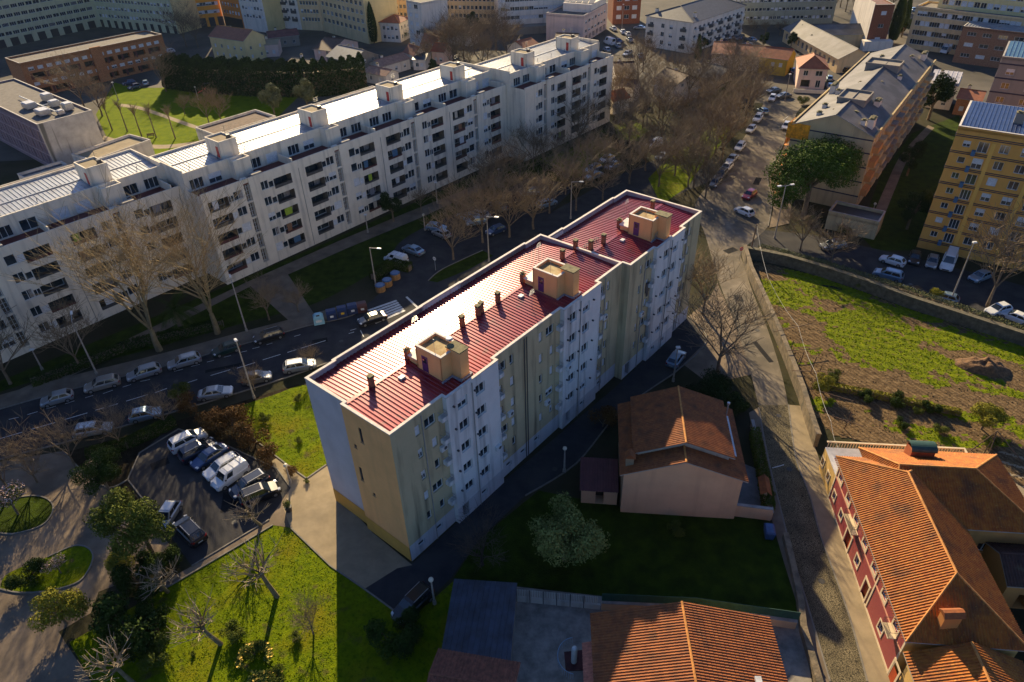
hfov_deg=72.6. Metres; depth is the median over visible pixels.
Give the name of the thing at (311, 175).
terrace block
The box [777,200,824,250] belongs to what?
bare tree
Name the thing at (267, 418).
shrub
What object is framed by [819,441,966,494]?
yellow low building
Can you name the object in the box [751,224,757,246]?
telegraph pole
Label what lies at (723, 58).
bare tree
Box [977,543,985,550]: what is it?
window
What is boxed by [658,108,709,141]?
bare tree
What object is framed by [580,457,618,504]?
lean to shed
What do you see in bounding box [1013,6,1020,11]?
window
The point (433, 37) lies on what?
bare tree
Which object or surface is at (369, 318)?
saloon car
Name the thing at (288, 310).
path
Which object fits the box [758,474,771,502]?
gate canopy
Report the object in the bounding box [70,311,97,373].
street lamp
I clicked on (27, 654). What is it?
path
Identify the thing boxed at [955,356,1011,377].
dirt mound
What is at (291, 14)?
apartment row
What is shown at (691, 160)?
bare tree
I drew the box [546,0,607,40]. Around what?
mixed use building
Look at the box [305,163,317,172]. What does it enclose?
balcony door
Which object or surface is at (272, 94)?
magnolia tree
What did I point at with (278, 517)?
path
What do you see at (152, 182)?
window
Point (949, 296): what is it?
parked car
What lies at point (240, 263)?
balcony door
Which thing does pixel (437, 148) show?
balcony door
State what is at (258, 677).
flower bed
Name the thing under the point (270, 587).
pollard tree
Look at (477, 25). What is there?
bare tree
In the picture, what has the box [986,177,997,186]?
window
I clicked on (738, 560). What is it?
grass plot
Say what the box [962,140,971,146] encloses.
window
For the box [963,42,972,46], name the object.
window
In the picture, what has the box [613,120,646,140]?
lawn
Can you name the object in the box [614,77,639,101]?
old house
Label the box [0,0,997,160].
streets
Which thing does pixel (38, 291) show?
window
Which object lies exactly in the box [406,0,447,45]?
white box house
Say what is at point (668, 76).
bare tree
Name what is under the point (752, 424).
garden wall
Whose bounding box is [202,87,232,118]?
bare tree
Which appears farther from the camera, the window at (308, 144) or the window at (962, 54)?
the window at (962, 54)
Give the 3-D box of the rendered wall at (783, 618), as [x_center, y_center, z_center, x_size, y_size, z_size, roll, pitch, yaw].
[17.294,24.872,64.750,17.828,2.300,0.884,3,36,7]
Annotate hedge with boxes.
[28,317,224,386]
[84,415,176,459]
[157,51,367,97]
[368,257,412,280]
[701,76,754,113]
[749,426,775,513]
[758,243,1023,329]
[826,383,962,416]
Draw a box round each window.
[0,224,14,239]
[0,320,7,331]
[1,336,16,348]
[3,254,17,266]
[12,272,26,284]
[16,254,25,262]
[18,216,38,230]
[21,289,35,301]
[25,271,33,280]
[29,305,42,317]
[33,288,42,296]
[38,323,50,331]
[41,304,49,312]
[51,205,70,220]
[73,198,91,212]
[101,219,113,231]
[121,268,133,279]
[123,183,138,196]
[127,284,137,295]
[134,209,144,219]
[143,176,158,189]
[158,272,167,280]
[189,176,204,190]
[208,170,222,184]
[233,189,243,200]
[233,211,238,218]
[237,206,247,216]
[237,227,242,233]
[242,221,251,231]
[246,237,255,247]
[250,156,261,168]
[250,251,259,261]
[260,180,268,190]
[264,196,272,205]
[265,150,277,163]
[268,180,273,187]
[268,211,276,220]
[272,196,277,203]
[272,226,279,235]
[276,241,283,250]
[288,143,300,155]
[303,138,314,149]
[326,156,334,165]
[329,171,337,180]
[332,186,339,194]
[334,200,341,209]
[337,214,344,223]
[340,127,346,137]
[349,148,354,157]
[351,122,360,133]
[351,162,357,172]
[353,177,360,185]
[356,191,361,200]
[358,205,364,213]
[359,428,364,444]
[369,116,378,126]
[382,111,391,122]
[403,127,409,136]
[405,142,411,150]
[407,155,412,164]
[408,169,414,177]
[410,182,415,190]
[414,425,419,434]
[415,102,418,111]
[418,448,422,457]
[421,469,425,478]
[422,121,426,129]
[423,97,430,108]
[423,135,428,142]
[424,413,434,427]
[424,490,428,499]
[425,149,429,156]
[426,162,430,169]
[428,175,432,182]
[432,437,436,446]
[433,478,442,491]
[435,458,439,467]
[438,92,446,101]
[449,88,456,98]
[457,395,465,408]
[459,417,467,430]
[462,438,469,451]
[463,459,471,471]
[465,479,472,490]
[467,104,471,112]
[468,117,472,125]
[469,131,473,138]
[475,382,483,394]
[477,404,484,416]
[479,425,486,437]
[480,445,487,456]
[482,77,488,87]
[482,465,488,476]
[498,361,504,369]
[501,423,506,432]
[514,77,519,85]
[523,73,528,83]
[546,324,552,335]
[546,386,551,395]
[550,64,555,73]
[561,60,566,67]
[568,372,573,381]
[568,391,572,399]
[569,57,574,66]
[569,332,574,342]
[569,352,574,362]
[570,311,575,321]
[580,380,584,389]
[581,342,586,352]
[581,362,585,370]
[582,322,587,332]
[583,301,588,311]
[592,49,596,57]
[815,71,822,75]
[815,80,820,87]
[930,231,937,236]
[935,217,942,222]
[940,202,948,208]
[942,233,954,243]
[945,187,953,193]
[947,219,959,228]
[951,172,959,178]
[953,204,965,214]
[954,0,960,5]
[956,156,964,162]
[958,189,971,199]
[960,53,969,57]
[961,1,967,6]
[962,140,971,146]
[962,237,972,245]
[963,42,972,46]
[964,174,977,184]
[967,1,973,7]
[967,32,976,35]
[968,223,979,230]
[970,158,983,169]
[973,2,980,7]
[974,208,984,216]
[975,55,984,59]
[976,142,989,153]
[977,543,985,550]
[978,44,988,48]
[980,3,986,8]
[980,193,991,201]
[982,33,991,37]
[984,241,993,249]
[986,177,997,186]
[987,3,993,9]
[988,227,999,235]
[990,57,999,60]
[992,161,1003,170]
[993,4,999,9]
[994,46,1003,50]
[994,212,1005,220]
[995,97,1004,102]
[998,35,1007,39]
[998,145,1010,154]
[1000,5,1006,10]
[1000,83,1009,89]
[1000,197,1012,205]
[1005,69,1014,75]
[1006,5,1013,11]
[1006,181,1019,190]
[1010,232,1020,241]
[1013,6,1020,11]
[1013,165,1023,174]
[1014,37,1023,41]
[1015,216,1023,226]
[1018,99,1023,105]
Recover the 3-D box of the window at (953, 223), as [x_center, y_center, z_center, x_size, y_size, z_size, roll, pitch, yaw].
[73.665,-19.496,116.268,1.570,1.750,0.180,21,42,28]
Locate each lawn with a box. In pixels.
[0,128,609,391]
[0,496,51,532]
[0,546,91,591]
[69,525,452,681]
[96,83,297,154]
[235,385,325,476]
[429,251,492,281]
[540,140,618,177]
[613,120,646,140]
[648,143,705,200]
[700,124,726,158]
[863,115,959,249]
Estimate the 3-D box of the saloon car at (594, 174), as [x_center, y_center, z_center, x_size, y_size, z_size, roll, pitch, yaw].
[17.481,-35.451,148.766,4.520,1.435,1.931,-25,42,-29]
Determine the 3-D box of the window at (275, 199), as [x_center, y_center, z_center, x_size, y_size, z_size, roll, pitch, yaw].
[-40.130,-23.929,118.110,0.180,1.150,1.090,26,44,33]
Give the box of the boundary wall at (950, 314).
[748,246,1023,345]
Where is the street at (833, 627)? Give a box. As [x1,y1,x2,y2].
[759,405,865,681]
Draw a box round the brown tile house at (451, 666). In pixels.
[427,648,520,681]
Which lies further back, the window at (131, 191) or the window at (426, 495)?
the window at (131, 191)
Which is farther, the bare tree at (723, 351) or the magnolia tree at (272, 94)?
the magnolia tree at (272, 94)
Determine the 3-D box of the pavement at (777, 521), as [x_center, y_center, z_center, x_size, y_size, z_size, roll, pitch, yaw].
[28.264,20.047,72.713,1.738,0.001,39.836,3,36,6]
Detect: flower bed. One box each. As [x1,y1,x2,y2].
[234,640,272,668]
[246,668,280,681]
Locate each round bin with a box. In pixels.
[375,282,385,292]
[382,277,392,287]
[390,270,400,280]
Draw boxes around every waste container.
[764,523,775,539]
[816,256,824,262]
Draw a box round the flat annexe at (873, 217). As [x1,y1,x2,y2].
[825,200,885,239]
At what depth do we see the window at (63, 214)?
103.28 m
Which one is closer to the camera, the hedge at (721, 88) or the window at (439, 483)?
the window at (439, 483)
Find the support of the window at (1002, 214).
in the ochre tower block at (983, 166)
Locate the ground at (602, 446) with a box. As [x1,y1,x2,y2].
[0,102,1023,681]
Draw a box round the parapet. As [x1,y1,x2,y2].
[314,86,374,104]
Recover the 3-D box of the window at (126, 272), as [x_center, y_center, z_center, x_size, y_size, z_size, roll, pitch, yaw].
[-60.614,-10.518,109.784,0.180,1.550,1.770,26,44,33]
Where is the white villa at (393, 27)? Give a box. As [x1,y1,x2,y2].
[378,14,409,42]
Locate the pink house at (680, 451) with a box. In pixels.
[618,385,748,518]
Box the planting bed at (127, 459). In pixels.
[66,384,298,532]
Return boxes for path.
[0,451,168,681]
[21,183,490,388]
[103,136,196,148]
[119,104,196,128]
[159,489,289,590]
[272,458,411,587]
[876,125,933,212]
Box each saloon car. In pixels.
[190,442,229,470]
[197,384,233,401]
[357,311,387,326]
[402,244,424,256]
[472,208,491,218]
[586,170,603,180]
[633,25,645,29]
[725,153,738,162]
[745,36,757,41]
[766,87,781,93]
[776,92,791,98]
[967,269,992,283]
[999,310,1023,326]
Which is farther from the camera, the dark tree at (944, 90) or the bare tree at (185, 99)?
the bare tree at (185, 99)
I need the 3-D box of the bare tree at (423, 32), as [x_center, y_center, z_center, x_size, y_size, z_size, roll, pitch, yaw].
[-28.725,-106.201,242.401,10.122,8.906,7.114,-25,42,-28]
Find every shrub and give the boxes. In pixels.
[1,556,47,590]
[27,585,91,632]
[88,591,169,662]
[95,615,123,646]
[104,547,135,574]
[108,551,168,597]
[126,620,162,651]
[132,579,171,624]
[133,543,182,570]
[136,632,170,672]
[166,381,190,399]
[174,389,199,414]
[194,406,225,431]
[211,403,249,437]
[218,618,246,644]
[228,415,271,451]
[240,639,265,660]
[255,441,279,470]
[257,412,271,422]
[265,662,286,681]
[284,464,298,476]
[288,631,302,643]
[293,393,301,401]
[294,437,302,442]
[363,618,414,660]
[392,605,423,646]
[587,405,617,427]
[666,519,685,536]
[731,390,749,411]
[797,96,809,103]
[812,372,835,392]
[827,368,841,381]
[836,226,851,234]
[858,389,873,402]
[889,390,906,408]
[896,415,909,428]
[912,407,924,413]
[922,400,943,414]
[930,287,945,296]
[932,422,949,433]
[970,401,1009,429]
[981,434,1002,447]
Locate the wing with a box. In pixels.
[858,440,1023,554]
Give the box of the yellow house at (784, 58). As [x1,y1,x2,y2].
[757,46,796,75]
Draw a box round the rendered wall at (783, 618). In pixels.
[601,593,800,628]
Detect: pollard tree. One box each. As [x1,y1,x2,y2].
[74,625,135,681]
[132,552,180,599]
[166,586,222,647]
[220,533,282,598]
[222,489,271,526]
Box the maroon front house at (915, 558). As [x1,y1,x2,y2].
[828,455,1023,681]
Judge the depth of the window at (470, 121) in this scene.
147.32 m
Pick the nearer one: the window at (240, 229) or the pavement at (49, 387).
the pavement at (49, 387)
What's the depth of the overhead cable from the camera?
93.14 m
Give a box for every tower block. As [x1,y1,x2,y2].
[916,100,1023,270]
[986,40,1023,106]
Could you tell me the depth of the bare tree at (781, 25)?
245.09 m
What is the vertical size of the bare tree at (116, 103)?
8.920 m
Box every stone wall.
[742,244,821,446]
[782,532,823,681]
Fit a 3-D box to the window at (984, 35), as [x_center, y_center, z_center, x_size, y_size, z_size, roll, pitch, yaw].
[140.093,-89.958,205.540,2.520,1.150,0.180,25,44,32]
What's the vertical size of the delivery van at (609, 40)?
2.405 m
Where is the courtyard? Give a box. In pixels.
[512,587,811,681]
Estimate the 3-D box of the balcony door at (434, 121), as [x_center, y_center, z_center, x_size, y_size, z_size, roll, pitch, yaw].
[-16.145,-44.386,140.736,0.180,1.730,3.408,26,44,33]
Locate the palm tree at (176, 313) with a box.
[155,289,199,329]
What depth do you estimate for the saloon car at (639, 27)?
259.52 m
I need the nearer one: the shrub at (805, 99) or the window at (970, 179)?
the window at (970, 179)
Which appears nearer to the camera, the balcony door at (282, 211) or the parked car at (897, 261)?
the parked car at (897, 261)
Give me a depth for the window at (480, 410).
70.56 m
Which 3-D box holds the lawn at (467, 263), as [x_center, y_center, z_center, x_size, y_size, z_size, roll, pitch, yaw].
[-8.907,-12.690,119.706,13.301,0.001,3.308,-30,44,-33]
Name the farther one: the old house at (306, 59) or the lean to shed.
the old house at (306, 59)
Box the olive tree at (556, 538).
[526,491,610,567]
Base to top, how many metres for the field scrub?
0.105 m
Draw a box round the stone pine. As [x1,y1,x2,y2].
[763,133,865,217]
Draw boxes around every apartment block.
[5,30,166,93]
[304,190,701,560]
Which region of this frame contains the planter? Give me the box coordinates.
[282,499,291,512]
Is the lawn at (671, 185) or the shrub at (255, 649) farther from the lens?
the lawn at (671, 185)
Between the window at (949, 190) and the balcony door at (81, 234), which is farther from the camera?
the window at (949, 190)
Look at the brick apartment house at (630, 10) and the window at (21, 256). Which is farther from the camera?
the brick apartment house at (630, 10)
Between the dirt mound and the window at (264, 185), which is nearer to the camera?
the dirt mound
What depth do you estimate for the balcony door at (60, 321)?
106.27 m
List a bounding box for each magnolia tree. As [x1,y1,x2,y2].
[257,82,281,114]
[291,77,314,104]
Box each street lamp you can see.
[29,348,43,370]
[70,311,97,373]
[229,274,247,331]
[233,338,255,398]
[283,463,291,483]
[369,247,381,283]
[428,577,436,604]
[486,216,498,261]
[563,446,566,472]
[570,181,583,218]
[672,346,680,381]
[773,183,794,238]
[952,241,976,295]
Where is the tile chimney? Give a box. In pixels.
[937,608,965,629]
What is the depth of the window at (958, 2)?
218.00 m
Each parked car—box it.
[40,388,73,407]
[122,79,135,85]
[127,83,141,89]
[128,405,162,423]
[142,79,148,85]
[157,499,182,531]
[211,339,241,357]
[241,370,272,385]
[425,221,446,230]
[431,228,451,239]
[466,215,486,226]
[485,223,506,235]
[598,154,614,163]
[603,47,610,51]
[604,160,621,169]
[609,26,616,30]
[665,349,685,368]
[709,177,721,187]
[722,161,733,169]
[734,206,754,216]
[741,188,757,199]
[745,124,756,133]
[756,107,768,114]
[768,93,776,101]
[781,120,790,129]
[826,75,832,81]
[879,254,906,267]
[902,284,926,296]
[907,249,921,265]
[924,253,939,269]
[930,291,959,305]
[984,301,1012,316]
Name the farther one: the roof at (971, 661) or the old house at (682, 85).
the old house at (682, 85)
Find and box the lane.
[365,317,705,608]
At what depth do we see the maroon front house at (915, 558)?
61.49 m
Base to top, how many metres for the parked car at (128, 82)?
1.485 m
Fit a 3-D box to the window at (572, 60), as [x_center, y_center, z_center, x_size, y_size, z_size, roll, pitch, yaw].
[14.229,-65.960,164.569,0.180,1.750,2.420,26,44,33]
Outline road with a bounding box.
[0,160,713,457]
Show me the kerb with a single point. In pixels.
(326, 464)
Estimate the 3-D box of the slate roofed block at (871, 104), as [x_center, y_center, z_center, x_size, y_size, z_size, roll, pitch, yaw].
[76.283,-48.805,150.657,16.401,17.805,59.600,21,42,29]
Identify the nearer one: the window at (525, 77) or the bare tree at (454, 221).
the bare tree at (454, 221)
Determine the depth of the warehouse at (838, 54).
216.16 m
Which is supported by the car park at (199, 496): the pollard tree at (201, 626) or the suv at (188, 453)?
the suv at (188, 453)
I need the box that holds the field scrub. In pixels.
[756,264,1023,475]
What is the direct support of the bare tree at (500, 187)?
on the car park at (439, 249)
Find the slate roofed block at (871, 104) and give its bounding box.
[777,44,935,205]
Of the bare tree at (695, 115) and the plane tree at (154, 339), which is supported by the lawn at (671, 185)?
the bare tree at (695, 115)
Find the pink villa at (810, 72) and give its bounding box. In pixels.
[793,53,829,93]
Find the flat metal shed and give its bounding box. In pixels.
[442,579,516,660]
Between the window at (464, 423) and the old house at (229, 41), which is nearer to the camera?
the window at (464, 423)
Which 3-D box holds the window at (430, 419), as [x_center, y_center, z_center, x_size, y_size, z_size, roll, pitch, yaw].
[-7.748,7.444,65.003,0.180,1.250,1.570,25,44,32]
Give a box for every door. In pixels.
[23,244,48,258]
[32,262,56,275]
[40,278,64,292]
[48,294,71,308]
[56,310,78,323]
[70,228,92,241]
[86,262,106,274]
[92,278,113,289]
[99,293,118,305]
[149,201,168,212]
[157,218,172,227]
[161,234,179,243]
[173,264,188,274]
[208,198,224,209]
[213,214,229,225]
[218,230,233,240]
[222,245,237,255]
[227,261,242,270]
[273,175,286,184]
[277,190,290,199]
[281,205,293,214]
[284,220,297,229]
[288,234,299,243]
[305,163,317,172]
[308,178,320,187]
[311,193,323,202]
[314,208,325,216]
[317,222,328,230]
[359,144,369,152]
[362,158,371,166]
[364,173,373,180]
[386,134,394,142]
[390,163,398,170]
[393,190,402,196]
[431,118,437,125]
[432,132,439,138]
[433,146,440,151]
[436,172,442,177]
[845,532,850,547]
[862,583,868,597]
[888,666,896,681]
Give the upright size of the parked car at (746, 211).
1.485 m
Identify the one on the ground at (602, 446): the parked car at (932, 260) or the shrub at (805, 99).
the shrub at (805, 99)
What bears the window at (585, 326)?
in the apartment block at (435, 414)
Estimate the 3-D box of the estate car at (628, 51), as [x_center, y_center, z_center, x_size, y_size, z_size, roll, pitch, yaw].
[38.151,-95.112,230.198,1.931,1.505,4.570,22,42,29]
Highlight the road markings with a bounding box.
[0,116,787,467]
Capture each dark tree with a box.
[379,191,402,221]
[428,58,437,68]
[465,11,475,25]
[702,37,708,48]
[759,32,769,44]
[787,31,797,47]
[897,189,934,229]
[899,140,927,175]
[901,15,911,36]
[923,72,957,119]
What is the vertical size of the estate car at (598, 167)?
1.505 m
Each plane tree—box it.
[0,166,191,351]
[96,175,265,334]
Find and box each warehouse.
[782,19,866,72]
[802,23,863,46]
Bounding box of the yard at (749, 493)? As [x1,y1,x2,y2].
[738,464,760,505]
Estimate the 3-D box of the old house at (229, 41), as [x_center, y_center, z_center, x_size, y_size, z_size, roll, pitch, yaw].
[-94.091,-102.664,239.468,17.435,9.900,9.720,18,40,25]
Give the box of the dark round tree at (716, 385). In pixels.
[686,365,748,418]
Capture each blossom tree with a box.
[0,479,27,514]
[40,552,66,573]
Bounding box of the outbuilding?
[982,542,1023,608]
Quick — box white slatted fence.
[516,589,599,609]
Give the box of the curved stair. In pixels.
[557,637,582,677]
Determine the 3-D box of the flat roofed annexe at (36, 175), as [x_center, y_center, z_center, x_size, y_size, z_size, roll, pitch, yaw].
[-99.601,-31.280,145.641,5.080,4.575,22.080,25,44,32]
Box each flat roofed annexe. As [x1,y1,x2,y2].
[0,164,73,186]
[17,161,67,178]
[71,134,154,161]
[195,109,275,140]
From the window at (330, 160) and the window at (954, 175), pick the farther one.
the window at (330, 160)
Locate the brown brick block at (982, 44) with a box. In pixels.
[952,21,1023,67]
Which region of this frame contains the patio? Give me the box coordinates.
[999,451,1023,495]
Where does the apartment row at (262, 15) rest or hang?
on the streets at (976, 77)
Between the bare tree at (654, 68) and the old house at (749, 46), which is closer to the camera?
the bare tree at (654, 68)
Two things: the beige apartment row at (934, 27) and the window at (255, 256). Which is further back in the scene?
the beige apartment row at (934, 27)
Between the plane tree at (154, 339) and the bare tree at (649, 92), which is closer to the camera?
the plane tree at (154, 339)
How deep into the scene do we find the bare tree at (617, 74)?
179.01 m
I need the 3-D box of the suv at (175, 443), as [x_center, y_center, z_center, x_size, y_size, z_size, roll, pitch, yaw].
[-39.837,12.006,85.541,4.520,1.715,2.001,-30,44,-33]
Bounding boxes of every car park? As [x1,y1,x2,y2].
[129,430,289,565]
[375,176,575,297]
[750,230,1023,326]
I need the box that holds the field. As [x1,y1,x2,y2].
[753,261,1023,485]
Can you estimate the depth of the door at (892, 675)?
59.42 m
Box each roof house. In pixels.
[582,601,787,681]
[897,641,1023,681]
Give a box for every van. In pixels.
[210,456,250,491]
[383,250,408,260]
[604,36,615,45]
[649,137,662,147]
[939,245,958,271]
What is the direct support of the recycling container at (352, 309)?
on the ground at (602, 446)
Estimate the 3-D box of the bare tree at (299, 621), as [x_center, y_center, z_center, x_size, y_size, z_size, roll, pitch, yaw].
[-18.521,25.215,63.273,4.814,5.409,5.117,-9,36,-9]
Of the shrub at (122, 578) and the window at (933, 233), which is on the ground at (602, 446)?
the shrub at (122, 578)
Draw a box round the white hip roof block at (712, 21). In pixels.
[644,0,746,52]
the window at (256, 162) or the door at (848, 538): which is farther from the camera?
the window at (256, 162)
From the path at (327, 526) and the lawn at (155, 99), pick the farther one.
the lawn at (155, 99)
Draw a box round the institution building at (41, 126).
[0,78,103,164]
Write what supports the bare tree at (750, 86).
on the ground at (602, 446)
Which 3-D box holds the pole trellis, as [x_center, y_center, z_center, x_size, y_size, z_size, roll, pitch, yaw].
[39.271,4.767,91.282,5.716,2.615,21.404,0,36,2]
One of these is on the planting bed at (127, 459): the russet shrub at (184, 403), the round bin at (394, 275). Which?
the russet shrub at (184, 403)
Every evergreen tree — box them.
[67,443,122,495]
[82,486,175,562]
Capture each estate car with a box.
[73,420,112,438]
[83,373,120,393]
[126,361,161,382]
[167,351,201,370]
[202,451,242,481]
[252,326,284,344]
[283,357,316,374]
[535,198,557,208]
[585,162,602,172]
[623,49,632,55]
[734,140,745,151]
[819,238,846,250]
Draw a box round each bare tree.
[0,305,39,384]
[0,407,33,492]
[0,427,52,482]
[8,407,90,465]
[12,283,104,364]
[31,47,99,106]
[69,72,115,115]
[86,395,139,443]
[98,97,112,130]
[112,99,127,131]
[127,104,141,136]
[128,384,182,419]
[130,39,177,91]
[142,103,156,137]
[146,1,194,46]
[160,103,175,138]
[174,2,206,47]
[174,90,191,113]
[182,81,220,122]
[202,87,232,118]
[226,359,264,390]
[234,269,282,319]
[271,275,311,311]
[282,587,331,639]
[296,342,323,364]
[405,186,434,210]
[408,28,434,57]
[419,24,435,33]
[420,190,481,259]
[423,2,480,60]
[425,11,464,44]
[425,22,449,44]
[431,169,510,242]
[433,170,486,237]
[436,36,464,60]
[445,498,508,568]
[448,12,478,59]
[449,10,468,27]
[451,34,485,62]
[457,30,498,61]
[457,150,511,207]
[458,132,527,197]
[462,15,486,51]
[468,13,490,32]
[473,22,498,59]
[473,162,520,218]
[477,0,512,44]
[477,175,544,237]
[478,7,517,50]
[486,131,543,186]
[492,19,522,53]
[496,168,563,229]
[500,14,525,43]
[501,120,552,169]
[503,158,550,201]
[523,161,578,213]
[527,130,572,177]
[541,139,599,210]
[546,125,594,167]
[552,84,606,146]
[552,149,588,194]
[568,122,612,161]
[573,121,622,186]
[581,156,628,199]
[590,123,642,175]
[593,103,645,159]
[599,136,660,183]
[600,91,650,142]
[604,79,635,121]
[606,51,639,91]
[617,26,665,71]
[621,32,667,75]
[622,62,664,108]
[624,64,668,127]
[627,116,666,143]
[630,130,661,170]
[635,81,688,136]
[636,71,683,118]
[640,130,692,186]
[641,49,676,88]
[653,70,681,93]
[657,119,724,187]
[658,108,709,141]
[659,82,708,126]
[660,115,701,175]
[662,42,694,70]
[666,100,723,156]
[667,274,795,373]
[668,134,711,187]
[673,47,719,98]
[673,95,719,144]
[677,35,727,67]
[677,149,736,198]
[684,74,723,117]
[684,112,727,175]
[685,244,742,313]
[691,62,739,95]
[694,89,742,133]
[696,89,755,162]
[698,78,747,116]
[700,99,749,154]
[703,82,756,138]
[704,40,746,71]
[714,44,767,88]
[717,68,759,110]
[719,30,753,58]
[728,65,772,117]
[736,49,768,85]
[740,38,770,71]
[741,59,779,92]
[746,18,763,33]
[746,71,775,108]
[760,20,770,31]
[773,17,789,34]
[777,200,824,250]
[807,213,876,264]
[962,187,1023,306]
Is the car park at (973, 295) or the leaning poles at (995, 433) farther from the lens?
the car park at (973, 295)
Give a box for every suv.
[167,427,207,454]
[172,515,207,547]
[177,437,217,464]
[229,468,270,500]
[238,480,281,507]
[391,581,435,626]
[714,167,728,178]
[752,112,763,122]
[842,67,850,72]
[872,267,904,282]
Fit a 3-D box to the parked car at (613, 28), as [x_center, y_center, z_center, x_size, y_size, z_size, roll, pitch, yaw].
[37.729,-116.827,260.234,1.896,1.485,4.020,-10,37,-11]
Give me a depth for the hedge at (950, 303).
107.13 m
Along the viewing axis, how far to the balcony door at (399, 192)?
140.99 m
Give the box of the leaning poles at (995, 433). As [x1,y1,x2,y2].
[971,431,1023,463]
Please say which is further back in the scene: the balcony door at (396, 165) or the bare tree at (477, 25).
the bare tree at (477, 25)
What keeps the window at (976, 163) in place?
in the ochre tower block at (983, 166)
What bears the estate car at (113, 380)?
on the road
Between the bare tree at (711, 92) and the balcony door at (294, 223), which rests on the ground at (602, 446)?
the bare tree at (711, 92)
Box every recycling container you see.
[325,307,336,320]
[336,304,347,317]
[346,302,357,314]
[356,300,367,313]
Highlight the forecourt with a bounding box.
[684,283,750,378]
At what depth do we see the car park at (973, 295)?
114.37 m
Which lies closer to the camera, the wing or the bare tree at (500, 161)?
the wing
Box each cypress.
[367,1,377,43]
[694,33,701,60]
[888,0,907,39]
[901,0,912,32]
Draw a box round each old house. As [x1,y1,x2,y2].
[208,25,266,60]
[264,35,281,56]
[266,27,299,46]
[288,53,326,71]
[313,35,357,60]
[325,44,378,68]
[365,62,398,83]
[369,52,410,72]
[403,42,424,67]
[412,52,431,69]
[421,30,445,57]
[430,40,452,64]
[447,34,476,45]
[506,37,538,53]
[554,29,580,37]
[610,88,629,114]
[612,58,636,80]
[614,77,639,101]
[654,67,700,101]
[685,61,738,92]
[711,39,736,65]
[735,41,764,70]
[925,69,962,109]
[952,84,986,115]
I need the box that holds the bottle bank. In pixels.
[313,312,324,325]
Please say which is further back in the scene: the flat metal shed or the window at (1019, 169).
the window at (1019, 169)
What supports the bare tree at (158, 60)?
on the lawn at (155, 99)
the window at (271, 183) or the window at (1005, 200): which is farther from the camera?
the window at (271, 183)
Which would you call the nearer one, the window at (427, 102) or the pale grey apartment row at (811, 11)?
the window at (427, 102)
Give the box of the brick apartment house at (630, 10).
[607,0,640,23]
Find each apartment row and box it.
[0,0,100,48]
[92,0,201,33]
[195,0,224,26]
[219,0,244,27]
[238,0,285,32]
[280,0,301,29]
[297,0,323,30]
[319,0,397,43]
[397,0,494,23]
[494,0,564,35]
[733,0,836,24]
[906,1,1023,54]
[937,0,1023,16]
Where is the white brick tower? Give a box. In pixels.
[850,0,894,50]
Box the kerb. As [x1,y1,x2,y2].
[0,114,867,681]
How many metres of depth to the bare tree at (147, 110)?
173.70 m
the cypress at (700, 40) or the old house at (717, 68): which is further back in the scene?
the cypress at (700, 40)
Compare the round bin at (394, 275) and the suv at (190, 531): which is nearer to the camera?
the suv at (190, 531)
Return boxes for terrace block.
[0,149,206,362]
[149,55,508,284]
[475,30,612,160]
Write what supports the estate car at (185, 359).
on the road
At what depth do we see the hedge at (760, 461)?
79.28 m
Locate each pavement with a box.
[0,307,337,407]
[749,408,829,681]
[769,113,800,227]
[789,405,899,681]
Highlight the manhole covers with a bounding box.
[29,159,824,583]
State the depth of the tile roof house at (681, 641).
57.85 m
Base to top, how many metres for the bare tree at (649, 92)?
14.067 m
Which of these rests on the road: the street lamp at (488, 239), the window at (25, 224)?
the street lamp at (488, 239)
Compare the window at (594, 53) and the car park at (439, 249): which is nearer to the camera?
the car park at (439, 249)
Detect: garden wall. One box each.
[734,503,772,520]
[750,419,773,519]
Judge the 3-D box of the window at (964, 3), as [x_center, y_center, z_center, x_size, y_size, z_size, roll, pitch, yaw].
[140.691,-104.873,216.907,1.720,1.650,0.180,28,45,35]
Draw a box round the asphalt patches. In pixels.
[66,177,841,512]
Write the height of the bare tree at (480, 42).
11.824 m
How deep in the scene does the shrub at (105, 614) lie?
63.05 m
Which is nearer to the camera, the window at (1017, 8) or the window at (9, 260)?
the window at (9, 260)
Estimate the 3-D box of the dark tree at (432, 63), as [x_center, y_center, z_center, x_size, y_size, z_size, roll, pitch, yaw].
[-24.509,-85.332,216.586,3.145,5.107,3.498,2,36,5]
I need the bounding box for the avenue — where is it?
[695,95,820,404]
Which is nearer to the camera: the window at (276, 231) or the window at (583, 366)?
the window at (583, 366)
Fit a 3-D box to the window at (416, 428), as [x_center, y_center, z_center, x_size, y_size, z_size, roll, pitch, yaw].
[-8.764,8.192,64.015,0.180,1.300,0.770,25,44,32]
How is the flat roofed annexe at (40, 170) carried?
on the ground at (602, 446)
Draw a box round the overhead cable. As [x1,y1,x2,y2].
[757,230,837,446]
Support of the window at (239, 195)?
in the terrace block at (311, 175)
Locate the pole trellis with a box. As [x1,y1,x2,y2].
[773,323,863,428]
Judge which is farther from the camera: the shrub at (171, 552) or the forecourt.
the forecourt

